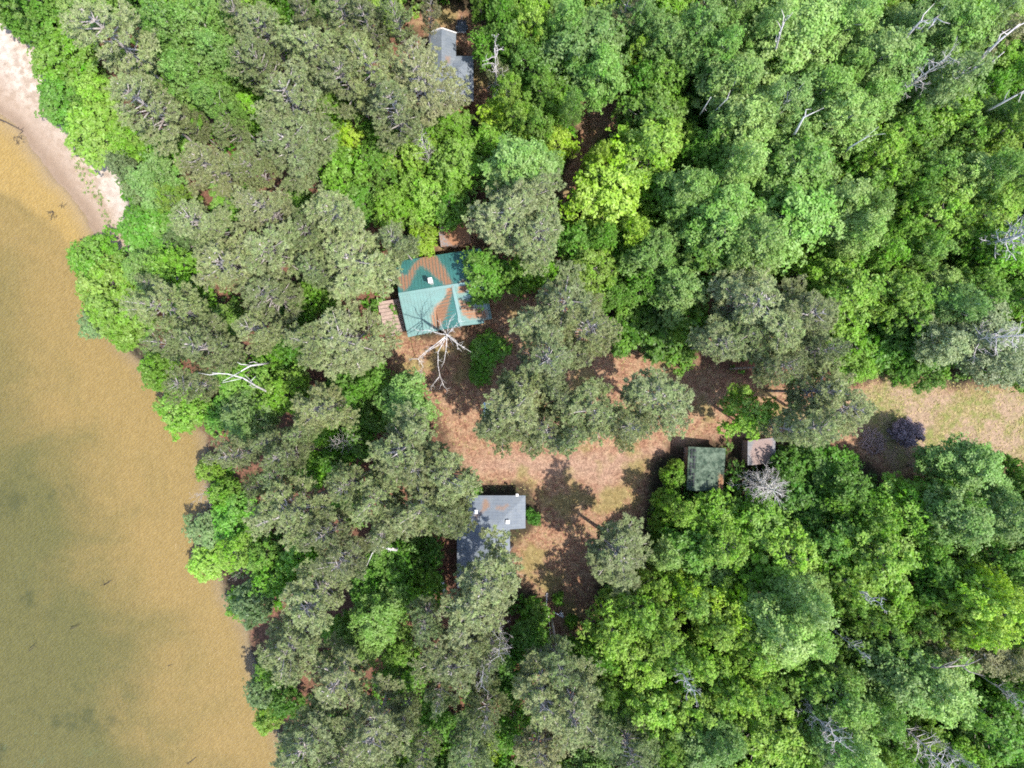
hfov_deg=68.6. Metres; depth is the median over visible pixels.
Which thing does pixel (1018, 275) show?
oak tree
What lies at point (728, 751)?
birch tree
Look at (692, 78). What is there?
sapling
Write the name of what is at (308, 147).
pine tree
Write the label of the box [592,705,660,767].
pine tree
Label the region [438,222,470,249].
lean to
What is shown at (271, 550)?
oak tree
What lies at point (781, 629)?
birch tree
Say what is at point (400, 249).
pine tree
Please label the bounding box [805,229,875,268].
oak tree
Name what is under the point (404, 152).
oak tree
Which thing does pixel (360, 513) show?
pine tree
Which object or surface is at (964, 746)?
maple tree
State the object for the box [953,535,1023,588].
maple tree
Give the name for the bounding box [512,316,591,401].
pine tree
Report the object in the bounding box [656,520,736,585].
maple tree
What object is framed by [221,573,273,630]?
sapling
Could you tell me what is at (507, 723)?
maple tree
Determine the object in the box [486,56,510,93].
pine tree
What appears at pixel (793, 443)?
sapling
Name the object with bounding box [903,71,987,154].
maple tree
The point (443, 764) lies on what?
birch tree
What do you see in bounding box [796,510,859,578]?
maple tree
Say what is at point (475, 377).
shrub
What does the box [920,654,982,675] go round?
dead tree
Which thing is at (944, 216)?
oak tree
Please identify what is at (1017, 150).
oak tree
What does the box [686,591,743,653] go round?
oak tree
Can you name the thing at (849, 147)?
dead tree
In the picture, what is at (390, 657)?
oak tree
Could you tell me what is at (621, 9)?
pine tree
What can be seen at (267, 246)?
pine tree
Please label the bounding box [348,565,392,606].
maple tree
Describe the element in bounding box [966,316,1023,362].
dead tree
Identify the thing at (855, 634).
oak tree
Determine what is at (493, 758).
maple tree
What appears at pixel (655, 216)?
sapling
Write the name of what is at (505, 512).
cabin
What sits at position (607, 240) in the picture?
maple tree
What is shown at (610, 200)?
maple tree
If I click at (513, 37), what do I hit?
oak tree
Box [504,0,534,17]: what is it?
maple tree
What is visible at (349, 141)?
maple tree
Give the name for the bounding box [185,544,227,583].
shore alder
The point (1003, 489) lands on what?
birch tree
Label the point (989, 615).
oak tree
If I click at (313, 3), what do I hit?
maple tree
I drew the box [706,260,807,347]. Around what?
pine tree
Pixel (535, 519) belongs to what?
shrub
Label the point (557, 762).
oak tree
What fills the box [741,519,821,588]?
oak tree
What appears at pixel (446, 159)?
maple tree
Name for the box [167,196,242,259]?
pine tree
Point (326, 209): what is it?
pine tree
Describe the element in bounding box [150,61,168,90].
oak tree
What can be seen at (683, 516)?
oak tree
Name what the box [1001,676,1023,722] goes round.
oak tree
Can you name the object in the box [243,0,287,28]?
oak tree
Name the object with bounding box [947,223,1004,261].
maple tree
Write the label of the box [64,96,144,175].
shore alder
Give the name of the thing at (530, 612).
sapling
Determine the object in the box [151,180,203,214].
oak tree
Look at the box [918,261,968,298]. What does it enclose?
birch tree
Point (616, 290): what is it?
maple tree
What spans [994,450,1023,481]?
sapling
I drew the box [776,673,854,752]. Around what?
dead tree
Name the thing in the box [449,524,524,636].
pine tree
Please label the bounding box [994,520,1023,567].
birch tree
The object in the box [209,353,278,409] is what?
oak tree
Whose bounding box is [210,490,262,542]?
shore alder
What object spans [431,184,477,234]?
maple tree
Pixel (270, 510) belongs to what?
pine tree
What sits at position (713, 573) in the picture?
birch tree
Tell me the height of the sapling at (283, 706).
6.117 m
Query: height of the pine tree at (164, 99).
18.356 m
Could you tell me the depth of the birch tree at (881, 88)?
61.75 m
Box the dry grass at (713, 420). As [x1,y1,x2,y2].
[71,72,1023,643]
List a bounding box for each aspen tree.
[797,708,850,767]
[908,311,973,371]
[915,629,963,666]
[923,292,1023,372]
[947,331,1023,392]
[947,631,1012,681]
[981,638,1023,682]
[982,12,1023,56]
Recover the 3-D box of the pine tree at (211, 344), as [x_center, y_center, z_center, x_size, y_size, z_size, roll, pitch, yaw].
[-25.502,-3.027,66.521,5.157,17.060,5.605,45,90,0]
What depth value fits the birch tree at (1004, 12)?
60.46 m
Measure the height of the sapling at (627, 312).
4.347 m
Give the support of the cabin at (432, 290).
on the ground at (150, 660)
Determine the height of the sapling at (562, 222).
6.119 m
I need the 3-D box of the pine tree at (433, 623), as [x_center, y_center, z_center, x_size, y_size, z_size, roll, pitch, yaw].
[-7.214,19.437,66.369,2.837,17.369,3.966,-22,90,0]
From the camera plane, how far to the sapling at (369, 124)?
69.83 m
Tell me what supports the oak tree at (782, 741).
on the ground at (150, 660)
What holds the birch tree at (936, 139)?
on the ground at (150, 660)
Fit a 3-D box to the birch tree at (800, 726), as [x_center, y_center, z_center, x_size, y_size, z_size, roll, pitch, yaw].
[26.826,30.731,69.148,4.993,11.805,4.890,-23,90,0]
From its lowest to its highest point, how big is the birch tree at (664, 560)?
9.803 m
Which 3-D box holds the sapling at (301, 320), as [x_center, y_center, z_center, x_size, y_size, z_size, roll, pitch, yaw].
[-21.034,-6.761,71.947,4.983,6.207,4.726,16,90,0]
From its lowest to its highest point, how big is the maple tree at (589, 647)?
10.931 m
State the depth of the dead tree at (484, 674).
58.45 m
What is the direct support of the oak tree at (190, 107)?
on the ground at (150, 660)
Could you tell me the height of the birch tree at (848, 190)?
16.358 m
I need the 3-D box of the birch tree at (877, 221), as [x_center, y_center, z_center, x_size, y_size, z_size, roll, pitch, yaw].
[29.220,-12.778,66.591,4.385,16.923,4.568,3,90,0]
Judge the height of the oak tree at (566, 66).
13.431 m
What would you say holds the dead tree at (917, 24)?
on the ground at (150, 660)
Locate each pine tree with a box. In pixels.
[56,0,186,102]
[103,69,196,156]
[115,278,211,335]
[132,272,175,300]
[139,328,203,359]
[160,360,220,405]
[161,311,253,375]
[162,101,223,150]
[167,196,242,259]
[172,140,256,199]
[190,221,275,293]
[201,434,267,471]
[210,112,260,157]
[218,0,279,72]
[223,32,274,96]
[225,148,284,194]
[230,184,294,229]
[230,307,291,357]
[233,1,305,81]
[234,266,305,335]
[237,103,339,196]
[237,216,305,297]
[239,28,295,107]
[240,468,300,499]
[242,469,336,551]
[248,422,293,455]
[250,57,331,139]
[254,602,324,688]
[255,455,303,490]
[258,436,317,473]
[269,679,357,767]
[271,19,348,101]
[278,557,354,636]
[281,416,323,445]
[282,320,350,370]
[282,590,325,636]
[286,202,327,261]
[287,0,340,81]
[290,381,359,432]
[290,686,336,736]
[291,631,369,712]
[294,505,354,553]
[296,214,402,305]
[296,250,348,288]
[298,297,402,381]
[301,187,365,240]
[307,526,377,582]
[310,41,369,119]
[311,692,372,767]
[313,0,375,74]
[323,460,374,509]
[336,671,418,767]
[337,26,414,114]
[343,466,407,529]
[344,0,391,59]
[364,401,451,489]
[365,510,412,554]
[367,75,424,154]
[371,469,458,542]
[374,220,419,267]
[375,34,471,127]
[379,0,415,77]
[383,438,447,491]
[389,687,421,742]
[403,696,443,767]
[405,571,445,648]
[407,625,493,697]
[411,449,482,508]
[417,486,472,535]
[419,0,441,48]
[423,650,458,721]
[434,577,514,649]
[438,496,477,540]
[445,620,491,662]
[447,688,499,767]
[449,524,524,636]
[460,179,542,256]
[462,673,512,739]
[471,404,533,458]
[471,627,506,686]
[473,380,548,446]
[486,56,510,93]
[493,168,566,246]
[496,358,549,407]
[501,194,564,276]
[507,302,560,345]
[511,643,576,737]
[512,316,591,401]
[513,692,571,767]
[519,401,577,459]
[534,259,597,333]
[537,655,607,755]
[539,378,578,417]
[541,614,585,691]
[547,376,636,446]
[553,291,622,360]
[553,414,590,459]
[582,677,623,759]
[584,512,653,596]
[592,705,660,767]
[600,405,656,453]
[611,0,639,30]
[619,365,695,441]
[686,0,721,43]
[686,312,751,363]
[704,311,773,357]
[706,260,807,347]
[723,298,812,364]
[729,341,812,388]
[757,414,810,443]
[758,396,845,449]
[764,273,841,349]
[765,357,858,415]
[784,370,877,438]
[788,325,851,375]
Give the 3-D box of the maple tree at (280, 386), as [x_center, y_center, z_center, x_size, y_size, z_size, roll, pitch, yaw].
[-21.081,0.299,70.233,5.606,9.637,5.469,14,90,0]
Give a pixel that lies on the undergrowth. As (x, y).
(737, 488)
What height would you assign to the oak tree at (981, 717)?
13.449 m
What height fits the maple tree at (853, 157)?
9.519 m
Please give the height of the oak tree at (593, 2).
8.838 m
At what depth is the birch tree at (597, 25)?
62.78 m
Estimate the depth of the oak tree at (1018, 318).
69.44 m
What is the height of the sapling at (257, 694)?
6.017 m
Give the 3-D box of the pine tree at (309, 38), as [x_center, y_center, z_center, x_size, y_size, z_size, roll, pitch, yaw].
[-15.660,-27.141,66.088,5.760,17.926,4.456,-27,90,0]
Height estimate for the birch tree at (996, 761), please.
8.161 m
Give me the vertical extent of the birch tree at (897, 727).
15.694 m
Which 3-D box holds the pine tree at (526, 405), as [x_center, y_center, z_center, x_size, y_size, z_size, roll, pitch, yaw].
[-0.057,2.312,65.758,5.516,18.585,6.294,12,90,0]
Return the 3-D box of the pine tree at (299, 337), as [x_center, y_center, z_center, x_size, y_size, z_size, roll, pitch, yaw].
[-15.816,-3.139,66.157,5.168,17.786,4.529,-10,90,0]
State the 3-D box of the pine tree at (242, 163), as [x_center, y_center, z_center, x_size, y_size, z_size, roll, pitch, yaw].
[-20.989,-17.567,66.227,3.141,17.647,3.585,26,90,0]
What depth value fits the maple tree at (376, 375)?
67.25 m
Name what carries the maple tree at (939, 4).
on the ground at (150, 660)
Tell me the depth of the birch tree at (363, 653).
66.23 m
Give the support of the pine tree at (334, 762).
on the ground at (150, 660)
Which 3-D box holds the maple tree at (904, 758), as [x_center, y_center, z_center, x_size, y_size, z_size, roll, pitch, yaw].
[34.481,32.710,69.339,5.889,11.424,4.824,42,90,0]
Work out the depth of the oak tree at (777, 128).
64.59 m
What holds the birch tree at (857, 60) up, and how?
on the ground at (150, 660)
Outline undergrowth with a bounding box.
[39,0,1023,767]
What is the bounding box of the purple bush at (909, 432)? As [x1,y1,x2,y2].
[886,416,925,449]
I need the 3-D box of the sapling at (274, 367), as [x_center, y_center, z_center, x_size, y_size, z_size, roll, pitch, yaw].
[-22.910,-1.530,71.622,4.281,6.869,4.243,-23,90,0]
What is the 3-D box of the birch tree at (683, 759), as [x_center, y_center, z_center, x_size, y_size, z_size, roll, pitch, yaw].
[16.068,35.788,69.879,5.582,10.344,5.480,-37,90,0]
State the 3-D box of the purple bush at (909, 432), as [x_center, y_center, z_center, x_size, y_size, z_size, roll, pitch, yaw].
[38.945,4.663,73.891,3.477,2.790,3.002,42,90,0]
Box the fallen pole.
[545,593,550,637]
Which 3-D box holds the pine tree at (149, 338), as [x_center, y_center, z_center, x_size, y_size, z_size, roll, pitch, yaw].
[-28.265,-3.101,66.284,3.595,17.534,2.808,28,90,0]
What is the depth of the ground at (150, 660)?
75.76 m
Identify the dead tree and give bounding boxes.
[189,485,210,504]
[201,373,273,394]
[224,361,269,380]
[229,567,250,580]
[326,430,361,453]
[364,540,397,564]
[408,315,468,393]
[412,125,438,164]
[476,624,495,693]
[482,34,507,96]
[487,613,512,663]
[664,82,719,138]
[674,661,700,706]
[729,461,791,508]
[773,9,792,51]
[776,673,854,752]
[789,108,823,137]
[830,625,870,662]
[843,128,880,153]
[843,579,886,613]
[863,693,960,767]
[867,39,961,116]
[907,3,949,36]
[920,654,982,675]
[929,732,979,767]
[963,214,1023,260]
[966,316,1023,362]
[970,23,1023,71]
[974,672,1023,713]
[982,91,1023,112]
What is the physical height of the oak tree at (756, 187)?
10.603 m
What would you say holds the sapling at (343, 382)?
on the ground at (150, 660)
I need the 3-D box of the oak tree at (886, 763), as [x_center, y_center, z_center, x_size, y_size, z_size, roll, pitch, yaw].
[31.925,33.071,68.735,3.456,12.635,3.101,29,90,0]
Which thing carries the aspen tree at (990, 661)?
on the ground at (150, 660)
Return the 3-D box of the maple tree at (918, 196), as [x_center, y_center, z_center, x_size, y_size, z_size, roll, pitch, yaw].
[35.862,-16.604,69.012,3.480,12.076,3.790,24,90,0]
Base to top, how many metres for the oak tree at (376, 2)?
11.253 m
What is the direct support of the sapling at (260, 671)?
on the ground at (150, 660)
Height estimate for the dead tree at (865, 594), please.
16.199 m
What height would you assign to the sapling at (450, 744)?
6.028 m
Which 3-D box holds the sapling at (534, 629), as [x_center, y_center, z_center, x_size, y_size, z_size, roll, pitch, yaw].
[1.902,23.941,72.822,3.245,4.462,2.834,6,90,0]
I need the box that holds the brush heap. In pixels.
[859,426,886,455]
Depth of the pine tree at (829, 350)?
61.34 m
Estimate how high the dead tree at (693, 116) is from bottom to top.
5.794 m
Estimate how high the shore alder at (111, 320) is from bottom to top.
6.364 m
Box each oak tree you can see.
[0,0,38,30]
[97,0,140,18]
[120,45,160,89]
[134,0,172,28]
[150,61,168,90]
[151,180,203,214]
[159,55,250,139]
[206,297,248,340]
[208,0,260,29]
[208,179,255,221]
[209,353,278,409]
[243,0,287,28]
[246,533,282,571]
[276,182,317,214]
[322,608,356,647]
[359,0,418,38]
[370,741,422,767]
[379,618,421,670]
[380,125,439,179]
[470,0,490,45]
[488,18,537,70]
[488,72,528,123]
[496,99,537,140]
[512,0,551,49]
[512,105,555,146]
[521,61,574,128]
[541,755,574,765]
[554,52,588,95]
[561,246,622,301]
[576,587,639,663]
[577,0,619,12]
[585,661,621,711]
[606,112,688,192]
[607,581,674,639]
[609,659,686,741]
[610,82,689,151]
[611,623,669,693]
[621,35,650,94]
[634,559,682,602]
[638,593,687,659]
[644,723,684,767]
[645,630,701,679]
[652,740,679,767]
[658,494,700,532]
[659,220,726,289]
[661,671,719,735]
[665,213,697,249]
[665,571,718,624]
[667,627,731,686]
[676,119,704,167]
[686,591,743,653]
[689,650,757,722]
[690,510,749,572]
[700,656,770,721]
[707,633,742,673]
[708,251,759,289]
[715,383,781,441]
[716,749,749,767]
[718,610,764,659]
[728,617,781,678]
[728,676,809,767]
[733,116,785,147]
[734,655,791,715]
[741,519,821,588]
[742,553,808,617]
[746,176,779,203]
[747,0,779,24]
[756,648,841,714]
[770,720,820,767]
[776,104,828,134]
[798,256,891,341]
[802,279,853,320]
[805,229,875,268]
[808,546,879,607]
[809,642,854,686]
[818,576,877,619]
[819,600,880,665]
[827,515,928,608]
[835,119,921,186]
[842,599,901,638]
[845,729,898,767]
[848,607,921,667]
[850,265,931,324]
[868,272,953,336]
[870,93,938,159]
[874,185,913,227]
[882,0,929,25]
[882,598,945,642]
[887,177,976,250]
[887,223,962,282]
[897,708,948,755]
[899,138,964,201]
[909,475,989,519]
[909,574,970,619]
[914,609,978,649]
[914,750,945,767]
[916,564,1007,625]
[923,114,990,158]
[932,591,1013,654]
[936,685,1000,737]
[938,178,1023,257]
[939,535,990,575]
[945,262,1014,316]
[951,104,1023,163]
[951,571,1023,644]
[955,554,1023,597]
[978,160,1023,209]
[982,739,1023,767]
[985,269,1023,306]
[999,130,1023,174]
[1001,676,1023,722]
[1002,305,1023,348]
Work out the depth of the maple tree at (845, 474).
67.51 m
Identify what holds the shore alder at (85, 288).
on the ground at (150, 660)
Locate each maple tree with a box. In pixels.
[11,0,60,21]
[214,527,268,575]
[224,81,267,136]
[251,359,312,416]
[297,0,343,30]
[313,87,370,146]
[330,118,372,155]
[331,484,366,526]
[339,181,389,229]
[347,360,396,400]
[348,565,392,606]
[354,135,403,188]
[360,742,384,767]
[365,536,407,569]
[368,643,433,709]
[370,536,425,591]
[371,181,422,230]
[386,119,409,135]
[392,167,433,205]
[406,177,463,226]
[408,221,439,257]
[408,687,458,742]
[417,131,491,203]
[418,112,445,141]
[427,104,478,156]
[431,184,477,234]
[455,246,508,312]
[467,24,506,74]
[468,121,506,169]
[474,89,521,146]
[475,748,530,767]
[480,0,519,42]
[481,731,507,767]
[493,704,540,755]
[496,679,525,712]
[501,36,556,96]
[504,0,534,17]
[526,80,572,133]
[532,18,562,62]
[542,123,582,163]
[551,217,601,272]
[557,127,652,240]
[575,629,619,677]
[579,139,612,177]
[584,218,618,251]
[595,274,627,316]
[602,584,639,615]
[617,215,652,251]
[617,262,658,308]
[619,27,642,64]
[619,58,660,119]
[636,53,689,115]
[638,169,671,213]
[643,0,694,22]
[647,46,671,65]
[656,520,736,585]
[657,567,701,610]
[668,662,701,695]
[671,138,723,173]
[680,485,739,544]
[685,121,739,172]
[694,160,732,188]
[703,569,759,636]
[710,710,741,729]
[715,488,799,555]
[720,549,772,592]
[728,17,758,52]
[746,50,788,96]
[773,243,830,291]
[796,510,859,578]
[806,752,834,767]
[813,458,891,518]
[817,480,860,520]
[819,319,882,383]
[830,146,871,188]
[835,353,879,385]
[839,489,909,547]
[846,0,894,31]
[847,229,915,279]
[847,566,918,636]
[861,150,921,196]
[865,471,942,542]
[866,710,931,767]
[874,213,927,252]
[879,359,920,387]
[890,81,938,117]
[890,540,961,585]
[891,179,941,224]
[892,733,940,767]
[893,327,955,379]
[897,521,958,564]
[897,555,954,592]
[900,572,941,608]
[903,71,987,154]
[904,33,963,84]
[907,0,950,30]
[910,358,948,394]
[934,730,991,767]
[936,0,988,15]
[945,558,1023,618]
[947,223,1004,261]
[948,67,1018,112]
[953,227,1023,287]
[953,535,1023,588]
[955,26,1021,84]
[955,676,1023,767]
[976,50,1023,100]
[979,344,1023,398]
[979,664,1023,715]
[980,276,1023,320]
[989,620,1023,654]
[992,471,1023,498]
[994,472,1023,519]
[995,193,1023,231]
[1003,36,1023,81]
[1003,602,1023,646]
[1008,649,1023,684]
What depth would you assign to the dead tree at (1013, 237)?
62.91 m
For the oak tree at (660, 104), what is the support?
on the ground at (150, 660)
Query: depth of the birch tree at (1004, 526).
63.42 m
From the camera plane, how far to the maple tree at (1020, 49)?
69.13 m
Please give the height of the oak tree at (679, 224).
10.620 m
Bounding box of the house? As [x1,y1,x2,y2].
[428,27,473,105]
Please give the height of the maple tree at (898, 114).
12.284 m
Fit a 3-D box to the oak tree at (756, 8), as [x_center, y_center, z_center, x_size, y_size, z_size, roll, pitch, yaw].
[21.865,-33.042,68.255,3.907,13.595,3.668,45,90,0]
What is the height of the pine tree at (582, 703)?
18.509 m
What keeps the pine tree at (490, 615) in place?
on the ground at (150, 660)
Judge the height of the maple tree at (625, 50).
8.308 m
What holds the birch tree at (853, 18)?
on the ground at (150, 660)
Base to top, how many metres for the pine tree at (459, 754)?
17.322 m
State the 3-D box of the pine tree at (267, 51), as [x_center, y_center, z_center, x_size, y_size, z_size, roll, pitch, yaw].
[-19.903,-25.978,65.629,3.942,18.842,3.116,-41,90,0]
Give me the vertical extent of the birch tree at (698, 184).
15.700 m
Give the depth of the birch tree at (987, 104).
65.63 m
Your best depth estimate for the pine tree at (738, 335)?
60.49 m
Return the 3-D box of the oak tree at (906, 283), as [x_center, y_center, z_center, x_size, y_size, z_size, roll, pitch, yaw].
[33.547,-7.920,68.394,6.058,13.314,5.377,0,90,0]
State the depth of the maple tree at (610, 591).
68.50 m
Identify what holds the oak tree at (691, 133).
on the ground at (150, 660)
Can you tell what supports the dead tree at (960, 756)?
on the ground at (150, 660)
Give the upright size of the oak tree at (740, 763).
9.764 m
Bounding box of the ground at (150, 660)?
[0,0,1023,767]
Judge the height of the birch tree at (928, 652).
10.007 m
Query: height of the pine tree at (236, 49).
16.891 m
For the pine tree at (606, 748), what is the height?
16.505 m
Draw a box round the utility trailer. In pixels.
[456,20,467,32]
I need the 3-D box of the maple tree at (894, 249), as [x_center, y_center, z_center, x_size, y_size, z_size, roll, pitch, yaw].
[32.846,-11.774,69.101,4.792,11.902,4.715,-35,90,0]
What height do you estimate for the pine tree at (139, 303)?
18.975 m
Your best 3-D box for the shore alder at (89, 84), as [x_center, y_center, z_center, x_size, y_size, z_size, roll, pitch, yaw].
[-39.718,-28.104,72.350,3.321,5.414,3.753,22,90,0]
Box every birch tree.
[51,0,115,22]
[120,245,159,292]
[122,149,189,211]
[134,0,214,72]
[156,46,219,119]
[169,0,242,69]
[189,77,264,147]
[192,26,249,90]
[219,388,282,454]
[327,621,392,670]
[347,583,412,657]
[371,366,442,433]
[429,745,470,767]
[478,131,557,197]
[519,147,565,189]
[523,0,584,19]
[531,1,632,100]
[547,0,586,71]
[557,82,584,130]
[560,738,613,767]
[572,39,630,119]
[599,693,637,734]
[616,220,684,280]
[617,0,650,13]
[617,0,657,65]
[635,5,696,79]
[644,254,711,332]
[645,533,685,573]
[651,164,719,226]
[660,701,730,767]
[666,0,734,80]
[674,172,754,275]
[674,747,716,767]
[689,20,746,100]
[689,699,747,767]
[691,48,770,124]
[699,563,736,592]
[703,83,778,161]
[708,206,788,281]
[709,0,760,45]
[711,137,771,197]
[733,0,797,62]
[733,586,816,673]
[744,748,782,767]
[746,171,849,275]
[750,123,842,218]
[752,0,841,96]
[755,71,816,137]
[766,570,840,633]
[780,52,856,131]
[786,613,838,663]
[786,695,838,759]
[787,85,879,159]
[787,555,832,595]
[794,659,882,734]
[799,0,852,8]
[801,695,887,767]
[804,0,886,61]
[808,172,872,229]
[809,204,893,263]
[824,20,915,97]
[826,43,875,93]
[836,186,896,234]
[836,675,909,744]
[842,73,900,132]
[850,631,931,719]
[852,167,889,193]
[856,30,934,122]
[862,0,912,36]
[879,0,962,52]
[895,641,982,728]
[901,45,999,123]
[901,479,995,555]
[904,631,935,658]
[905,282,995,328]
[907,445,977,491]
[909,307,955,336]
[910,118,951,157]
[911,430,1008,492]
[916,0,1001,80]
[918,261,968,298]
[932,144,996,203]
[941,634,982,672]
[945,0,1023,52]
[953,94,997,132]
[957,143,1023,204]
[966,482,1023,544]
[971,744,1021,767]
[973,478,1016,509]
[977,92,1023,139]
[992,0,1023,34]
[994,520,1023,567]
[997,230,1023,280]
[998,80,1023,120]
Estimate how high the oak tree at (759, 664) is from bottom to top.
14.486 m
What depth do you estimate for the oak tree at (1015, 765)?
67.14 m
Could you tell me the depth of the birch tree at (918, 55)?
62.42 m
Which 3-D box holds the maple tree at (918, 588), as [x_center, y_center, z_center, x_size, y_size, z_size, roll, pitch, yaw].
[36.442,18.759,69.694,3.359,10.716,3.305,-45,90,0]
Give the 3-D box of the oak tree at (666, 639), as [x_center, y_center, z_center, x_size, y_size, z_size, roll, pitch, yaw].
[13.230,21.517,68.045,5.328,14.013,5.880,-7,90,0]
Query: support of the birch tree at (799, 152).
on the ground at (150, 660)
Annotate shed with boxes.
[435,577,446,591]
[683,446,725,490]
[742,437,775,464]
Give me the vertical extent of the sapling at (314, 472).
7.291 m
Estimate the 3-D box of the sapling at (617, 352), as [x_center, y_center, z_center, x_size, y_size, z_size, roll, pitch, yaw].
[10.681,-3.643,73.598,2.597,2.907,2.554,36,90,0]
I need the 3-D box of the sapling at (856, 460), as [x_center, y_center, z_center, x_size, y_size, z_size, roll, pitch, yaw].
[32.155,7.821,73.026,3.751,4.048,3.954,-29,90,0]
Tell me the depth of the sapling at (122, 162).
69.77 m
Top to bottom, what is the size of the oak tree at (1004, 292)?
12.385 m
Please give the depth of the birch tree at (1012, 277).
69.38 m
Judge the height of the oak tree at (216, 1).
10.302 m
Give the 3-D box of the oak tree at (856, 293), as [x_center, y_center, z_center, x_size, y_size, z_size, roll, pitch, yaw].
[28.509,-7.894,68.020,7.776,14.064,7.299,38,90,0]
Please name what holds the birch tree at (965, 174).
on the ground at (150, 660)
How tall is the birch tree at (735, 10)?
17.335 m
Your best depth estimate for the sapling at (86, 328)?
71.73 m
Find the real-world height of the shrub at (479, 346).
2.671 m
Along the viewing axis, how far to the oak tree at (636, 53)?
65.03 m
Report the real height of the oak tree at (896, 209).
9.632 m
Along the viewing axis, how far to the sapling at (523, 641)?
70.45 m
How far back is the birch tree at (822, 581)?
65.25 m
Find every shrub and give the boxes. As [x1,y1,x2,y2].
[467,327,512,373]
[468,361,493,388]
[469,483,483,495]
[525,506,533,519]
[527,511,541,526]
[551,591,563,606]
[564,612,580,630]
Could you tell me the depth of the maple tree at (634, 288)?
67.62 m
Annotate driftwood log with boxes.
[0,119,22,132]
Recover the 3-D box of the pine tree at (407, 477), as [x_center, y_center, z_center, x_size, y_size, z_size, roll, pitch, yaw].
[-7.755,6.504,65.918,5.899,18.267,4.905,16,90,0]
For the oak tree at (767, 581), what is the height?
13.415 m
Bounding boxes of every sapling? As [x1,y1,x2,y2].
[76,305,106,339]
[101,150,139,185]
[118,179,146,204]
[142,241,202,293]
[146,126,196,174]
[158,227,201,254]
[174,281,218,320]
[181,510,216,550]
[201,398,230,435]
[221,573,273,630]
[225,585,261,621]
[242,665,283,709]
[245,554,299,599]
[248,348,291,393]
[253,648,287,690]
[265,0,301,28]
[265,681,307,720]
[266,334,307,371]
[267,295,316,329]
[270,531,323,584]
[276,741,305,767]
[289,280,340,320]
[289,449,330,494]
[305,420,347,449]
[312,445,349,480]
[314,137,373,196]
[324,369,366,413]
[328,417,374,464]
[343,394,388,441]
[357,115,386,144]
[394,716,446,767]
[399,562,447,613]
[403,534,444,571]
[440,707,465,755]
[487,643,535,705]
[500,253,545,301]
[505,618,550,658]
[516,595,554,629]
[518,619,546,638]
[533,259,565,287]
[543,217,575,255]
[560,633,588,671]
[594,229,635,277]
[609,298,648,352]
[611,334,634,359]
[619,299,687,365]
[637,193,680,233]
[661,338,698,380]
[662,41,709,93]
[665,303,716,343]
[755,467,830,528]
[760,444,816,495]
[787,439,821,454]
[794,437,859,499]
[826,444,864,469]
[846,633,884,683]
[859,324,915,374]
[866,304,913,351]
[883,701,923,732]
[923,717,972,759]
[931,242,983,274]
[958,668,985,696]
[969,673,998,700]
[992,318,1023,359]
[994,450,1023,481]
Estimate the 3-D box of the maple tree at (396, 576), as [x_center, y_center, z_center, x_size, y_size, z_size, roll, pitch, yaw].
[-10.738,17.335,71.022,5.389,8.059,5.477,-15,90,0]
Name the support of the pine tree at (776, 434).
on the ground at (150, 660)
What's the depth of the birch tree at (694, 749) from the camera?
65.25 m
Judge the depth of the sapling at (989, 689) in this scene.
70.79 m
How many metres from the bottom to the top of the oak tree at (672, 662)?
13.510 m
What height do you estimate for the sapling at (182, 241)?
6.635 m
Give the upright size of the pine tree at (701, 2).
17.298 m
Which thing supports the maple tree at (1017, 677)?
on the ground at (150, 660)
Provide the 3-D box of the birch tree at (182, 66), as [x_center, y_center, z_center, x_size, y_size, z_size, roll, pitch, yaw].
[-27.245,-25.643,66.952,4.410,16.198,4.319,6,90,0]
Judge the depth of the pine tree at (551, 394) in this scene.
59.08 m
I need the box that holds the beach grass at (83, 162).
[69,141,118,239]
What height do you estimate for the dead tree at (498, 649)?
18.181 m
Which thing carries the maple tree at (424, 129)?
on the ground at (150, 660)
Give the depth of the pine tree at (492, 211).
59.49 m
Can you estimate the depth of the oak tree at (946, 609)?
64.31 m
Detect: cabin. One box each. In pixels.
[378,248,491,336]
[457,494,524,587]
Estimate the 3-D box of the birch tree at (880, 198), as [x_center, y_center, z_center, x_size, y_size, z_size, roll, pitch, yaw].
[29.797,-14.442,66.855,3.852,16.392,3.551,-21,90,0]
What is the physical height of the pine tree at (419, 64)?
17.250 m
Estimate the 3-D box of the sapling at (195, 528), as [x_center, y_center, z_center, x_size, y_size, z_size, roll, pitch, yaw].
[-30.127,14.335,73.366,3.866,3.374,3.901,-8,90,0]
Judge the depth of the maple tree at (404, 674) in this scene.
68.12 m
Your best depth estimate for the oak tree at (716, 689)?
64.23 m
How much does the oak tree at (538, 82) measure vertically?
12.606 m
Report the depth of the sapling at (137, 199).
72.03 m
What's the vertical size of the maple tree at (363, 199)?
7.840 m
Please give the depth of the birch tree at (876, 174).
66.11 m
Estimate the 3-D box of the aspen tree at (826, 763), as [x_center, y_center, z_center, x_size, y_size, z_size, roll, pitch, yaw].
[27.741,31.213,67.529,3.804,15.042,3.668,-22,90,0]
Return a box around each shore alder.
[0,4,23,26]
[2,16,37,46]
[18,0,74,46]
[26,26,100,94]
[34,74,86,132]
[55,14,85,31]
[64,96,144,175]
[65,225,126,284]
[71,71,119,107]
[74,250,145,313]
[80,281,156,346]
[104,124,149,160]
[105,323,141,352]
[112,202,186,257]
[136,352,178,393]
[151,386,215,441]
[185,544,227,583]
[194,454,225,483]
[204,476,242,512]
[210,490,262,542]
[252,702,284,736]
[647,507,677,534]
[648,527,660,549]
[649,486,679,510]
[658,466,686,491]
[666,458,684,472]
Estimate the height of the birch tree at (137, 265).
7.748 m
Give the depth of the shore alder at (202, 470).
71.94 m
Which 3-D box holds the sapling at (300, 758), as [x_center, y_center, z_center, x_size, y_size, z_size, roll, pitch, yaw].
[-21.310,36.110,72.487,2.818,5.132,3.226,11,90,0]
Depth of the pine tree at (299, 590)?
60.37 m
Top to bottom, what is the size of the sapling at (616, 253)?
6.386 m

